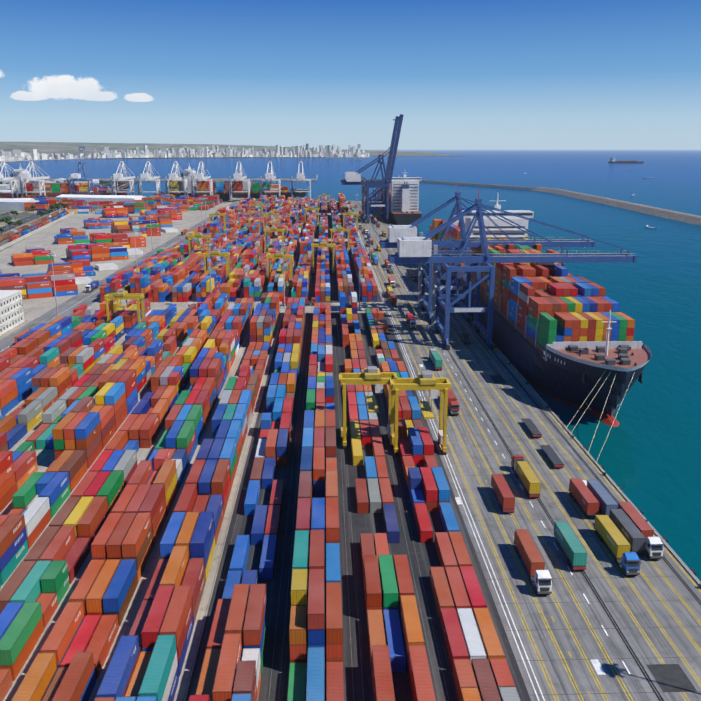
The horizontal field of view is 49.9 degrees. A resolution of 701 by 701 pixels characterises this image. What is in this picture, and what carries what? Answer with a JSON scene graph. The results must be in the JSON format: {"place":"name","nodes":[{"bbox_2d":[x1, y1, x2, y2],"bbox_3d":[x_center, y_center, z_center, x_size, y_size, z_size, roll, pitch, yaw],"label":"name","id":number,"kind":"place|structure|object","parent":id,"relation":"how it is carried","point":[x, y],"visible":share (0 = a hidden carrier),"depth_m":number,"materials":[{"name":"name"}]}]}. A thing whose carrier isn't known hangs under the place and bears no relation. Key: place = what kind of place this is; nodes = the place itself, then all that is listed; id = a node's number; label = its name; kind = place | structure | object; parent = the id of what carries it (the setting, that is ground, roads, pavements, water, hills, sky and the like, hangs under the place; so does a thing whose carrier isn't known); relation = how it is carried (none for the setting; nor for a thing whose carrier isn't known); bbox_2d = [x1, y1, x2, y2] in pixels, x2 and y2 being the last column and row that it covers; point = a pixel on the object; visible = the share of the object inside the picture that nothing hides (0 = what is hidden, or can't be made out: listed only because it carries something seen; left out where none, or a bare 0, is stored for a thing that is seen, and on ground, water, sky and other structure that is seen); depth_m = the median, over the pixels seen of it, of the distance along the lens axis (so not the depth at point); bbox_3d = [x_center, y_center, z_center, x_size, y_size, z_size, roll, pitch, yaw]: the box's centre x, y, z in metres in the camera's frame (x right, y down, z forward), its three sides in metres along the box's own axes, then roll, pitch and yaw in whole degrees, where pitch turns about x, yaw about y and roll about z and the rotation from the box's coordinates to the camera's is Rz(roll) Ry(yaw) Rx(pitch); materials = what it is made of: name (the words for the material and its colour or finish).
{"place":"outdoors","nodes":[
{"label":"outdoors","id":0,"kind":"place"},
{"bbox_2d":[0,157,169,246],"bbox_3d":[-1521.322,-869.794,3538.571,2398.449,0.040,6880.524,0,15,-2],"label":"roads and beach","id":1,"kind":"structure","parent":0,"point":[27,219],"depth_m":856.83,"materials":[{"name":"asphalt"},{"name":"sand"}]},
{"bbox_2d":[0,156,281,251],"bbox_3d":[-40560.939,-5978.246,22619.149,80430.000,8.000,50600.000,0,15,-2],"label":"ground","id":2,"kind":"structure","parent":0,"point":[17,217],"depth_m":924.23,"materials":[{"name":"grey concrete"}]},
{"bbox_2d":[0,179,124,234],"bbox_3d":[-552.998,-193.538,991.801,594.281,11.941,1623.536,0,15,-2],"label":"trees","id":3,"kind":"object","parent":2,"relation":"on","point":[51,208],"visible":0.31,"depth_m":880.65,"materials":[{"name":"green plant"}]},
{"bbox_2d":[0,144,368,335],"bbox_3d":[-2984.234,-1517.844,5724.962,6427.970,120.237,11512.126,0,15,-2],"label":"buildings","id":4,"kind":"structure","parent":2,"relation":"on","point":[11,312],"depth_m":5310.79,"materials":[{"name":"white concrete"}]},
{"bbox_2d":[0,181,653,700],"bbox_3d":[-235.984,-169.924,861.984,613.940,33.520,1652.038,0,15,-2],"label":"containers","id":5,"kind":"object","parent":2,"relation":"on","point":[80,379],"visible":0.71,"depth_m":171.90,"materials":[{"name":"metal"}]},
{"bbox_2d":[0,114,700,594],"bbox_3d":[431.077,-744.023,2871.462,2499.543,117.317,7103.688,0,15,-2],"label":"port equipment and ships","id":6,"kind":"object","parent":2,"relation":"on","point":[596,378],"visible":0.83,"depth_m":299.44,"materials":[{"name":"paint"}]},
{"bbox_2d":[0,201,385,700],"bbox_3d":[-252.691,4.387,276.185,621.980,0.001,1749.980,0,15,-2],"label":"container yard ground","id":7,"kind":"structure","parent":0,"point":[33,309],"depth_m":230.83,"materials":[{"name":"grey concrete"}]},
{"bbox_2d":[0,142,458,155],"bbox_3d":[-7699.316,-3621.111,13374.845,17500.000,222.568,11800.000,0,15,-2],"label":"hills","id":8,"kind":"structure","parent":0,"point":[54,147],"depth_m":10414.66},
{"bbox_2d":[0,149,700,580],"bbox_3d":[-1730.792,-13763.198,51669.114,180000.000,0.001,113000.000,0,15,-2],"label":"sea","id":9,"kind":"structure","parent":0,"point":[650,457],"depth_m":723.24,"materials":[{"name":"liquid"}]},
{"bbox_2d":[44,178,700,225],"bbox_3d":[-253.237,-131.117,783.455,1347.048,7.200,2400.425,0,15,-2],"label":"breakwaters","id":10,"kind":"object","parent":9,"relation":"in","point":[675,215],"visible":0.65,"depth_m":1133.42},
{"bbox_2d":[0,201,700,700],"bbox_3d":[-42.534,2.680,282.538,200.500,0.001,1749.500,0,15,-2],"label":"apron pavement","id":11,"kind":"structure","parent":0,"point":[636,683],"depth_m":151.49,"materials":[{"name":"concrete"}]},
{"bbox_2d":[0,201,700,700],"bbox_3d":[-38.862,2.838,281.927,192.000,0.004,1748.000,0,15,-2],"label":"pavement markings","id":12,"kind":"object","parent":11,"relation":"on","point":[670,677],"visible":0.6,"depth_m":141.32,"materials":[{"name":"paint"}]},
{"bbox_2d":[0,0,700,148],"label":"sky","id":13,"kind":"structure","parent":0,"point":[461,74],"materials":[{"name":"blue"}]},
{"bbox_2d":[185,202,530,700],"bbox_3d":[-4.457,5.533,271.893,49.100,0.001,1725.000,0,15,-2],"label":"yard lanes","id":14,"kind":"structure","parent":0,"point":[426,553],"depth_m":148.07,"materials":[{"name":"grey asphalt"}]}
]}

